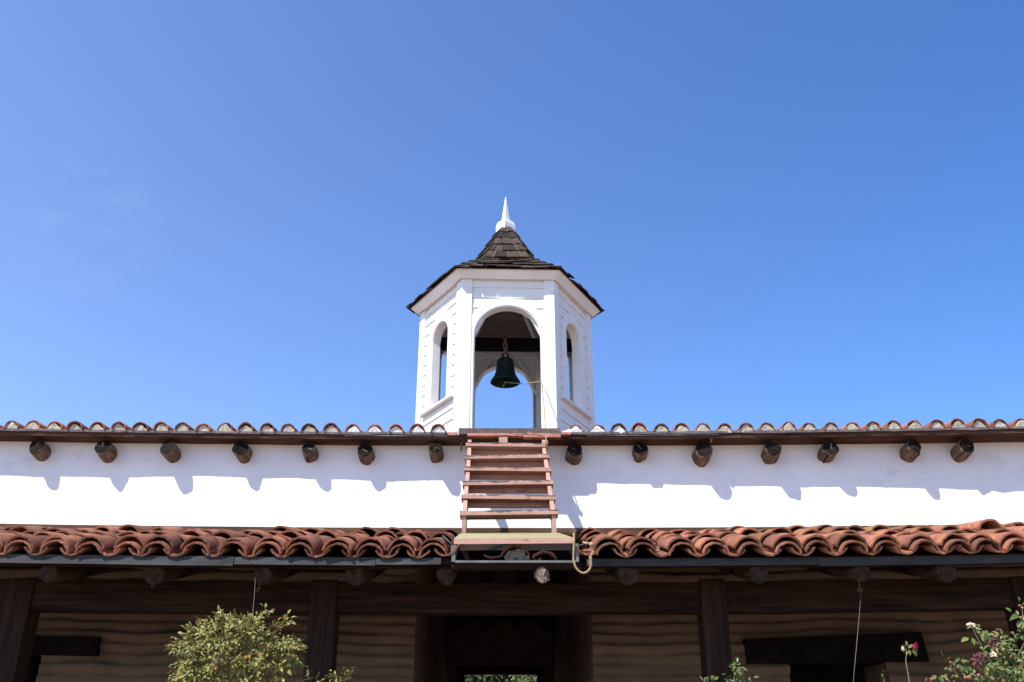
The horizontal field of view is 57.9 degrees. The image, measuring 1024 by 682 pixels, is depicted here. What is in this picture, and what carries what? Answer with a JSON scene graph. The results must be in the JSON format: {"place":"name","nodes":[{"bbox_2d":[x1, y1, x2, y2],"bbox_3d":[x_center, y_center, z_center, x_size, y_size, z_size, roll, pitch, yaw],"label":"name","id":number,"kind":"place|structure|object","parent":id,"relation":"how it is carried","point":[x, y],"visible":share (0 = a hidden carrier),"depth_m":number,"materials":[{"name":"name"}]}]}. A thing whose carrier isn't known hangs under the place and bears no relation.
{"place":"outdoors","nodes":[
{"label":"outdoors","id":0,"kind":"place"},
{"bbox_2d":[301,666,355,681],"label":"rose shoot","id":1,"kind":"object","parent":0,"point":[335,673],"visible":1,"depth_m":5.92,"materials":[{"name":"green plant"}]},
{"bbox_2d":[0,0,1023,431],"label":"sky","id":2,"kind":"structure","parent":0,"point":[213,213],"materials":[{"name":"blue"}]},
{"bbox_2d":[722,658,757,681],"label":"rose shoot","id":3,"kind":"object","parent":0,"point":[739,673],"visible":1,"depth_m":5.77,"materials":[{"name":"green plant"}]},
{"label":"ground","id":4,"kind":"structure","parent":0,"visible":0},
{"bbox_2d":[164,603,307,681],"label":"bush","id":5,"kind":"object","parent":4,"relation":"on","point":[254,673],"visible":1,"depth_m":5.83,"materials":[{"name":"green plant"}]},
{"bbox_2d":[465,675,501,681],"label":"tree","id":6,"kind":"object","parent":4,"relation":"on","point":[470,678],"visible":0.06,"depth_m":21.65,"materials":[{"name":"green plant"}]},
{"bbox_2d":[476,675,527,681],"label":"tree","id":7,"kind":"object","parent":4,"relation":"on","point":[505,678],"visible":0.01,"depth_m":23.70,"materials":[{"name":"green plant"}]},
{"bbox_2d":[0,418,1023,681],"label":"adobe house","id":8,"kind":"structure","parent":4,"relation":"on","point":[786,474],"depth_m":8.94,"materials":[{"name":"white paint"}]},
{"bbox_2d":[26,660,40,681],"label":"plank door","id":9,"kind":"structure","parent":8,"relation":"in","point":[32,674],"depth_m":8.84,"materials":[{"name":"black wood"}]},
{"bbox_2d":[406,197,604,434],"bbox_3d":[-0.077,-0.035,11.127,2.434,4.028,2.147,0,-25,0],"label":"bell cupola","id":10,"kind":"object","parent":8,"relation":"on","point":[540,314],"visible":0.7,"depth_m":10.53,"materials":[{"name":"white paint"}]},
{"bbox_2d":[490,333,519,387],"bbox_3d":[-0.079,0.222,10.986,0.352,0.663,0.352,0,-25,0],"label":"bell","id":11,"kind":"object","parent":10,"relation":"hanging from","point":[505,370],"visible":1,"depth_m":10.89,"materials":[{"name":"black metal"}]},
{"bbox_2d":[503,381,547,444],"bbox_3d":[0.201,0.738,9.825,0.208,1.329,1.688,6,-26,-13],"label":"bell rope","id":12,"kind":"object","parent":11,"relation":"hanging from","point":[543,401],"visible":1,"depth_m":9.71,"materials":[{"name":"fabric"}]},
{"bbox_2d":[789,667,865,681],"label":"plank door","id":13,"kind":"structure","parent":8,"relation":"in","point":[844,674],"depth_m":8.86,"materials":[{"name":"black wood"}]},
{"bbox_2d":[0,519,1023,681],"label":"veranda","id":14,"kind":"object","parent":4,"relation":"on","point":[164,556],"visible":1,"depth_m":7.31,"materials":[{"name":"brown wood"}]},
{"bbox_2d":[454,437,572,543],"bbox_3d":[0.010,1.253,7.964,0.901,1.374,1.701,0,-25,0],"label":"wooden stair","id":15,"kind":"object","parent":14,"relation":"on","point":[525,468],"visible":1,"depth_m":7.94,"materials":[{"name":"brown wood"}]},
{"bbox_3d":[0.462,1.430,6.942,0.036,0.031,0.010,0,-25,0],"label":"iron ring","id":16,"kind":"object","parent":15,"relation":"on","visible":0},
{"bbox_2d":[572,533,594,573],"bbox_3d":[0.531,1.573,6.865,0.166,0.316,0.075,-4,-25,8],"label":"rope loop","id":17,"kind":"object","parent":16,"relation":"hanging from","point":[590,544],"visible":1,"depth_m":6.84,"materials":[{"name":"beige fabric"}]},
{"bbox_2d":[853,589,861,681],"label":"hanging wire","id":18,"kind":"object","parent":14,"relation":"hanging from","point":[857,635],"visible":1,"depth_m":6.76,"materials":[{"name":"grey metal"}]},
{"bbox_2d":[508,675,536,681],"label":"tree","id":19,"kind":"object","parent":4,"relation":"on","point":[531,678],"visible":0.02,"depth_m":20.96,"materials":[{"name":"green plant"}]},
{"bbox_2d":[700,676,717,681],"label":"bare twig","id":20,"kind":"object","parent":4,"relation":"on","point":[712,678],"visible":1,"depth_m":5.75,"materials":[{"name":"plant"}]},
{"bbox_2d":[901,641,917,681],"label":"tall rose","id":21,"kind":"object","parent":4,"relation":"on","point":[914,646],"visible":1,"depth_m":5.62,"materials":[{"name":"plant"}]},
{"bbox_2d":[925,597,1023,681],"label":"rose bush","id":22,"kind":"object","parent":4,"relation":"on","point":[1017,671],"visible":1,"depth_m":5.55,"materials":[{"name":"green plant"}]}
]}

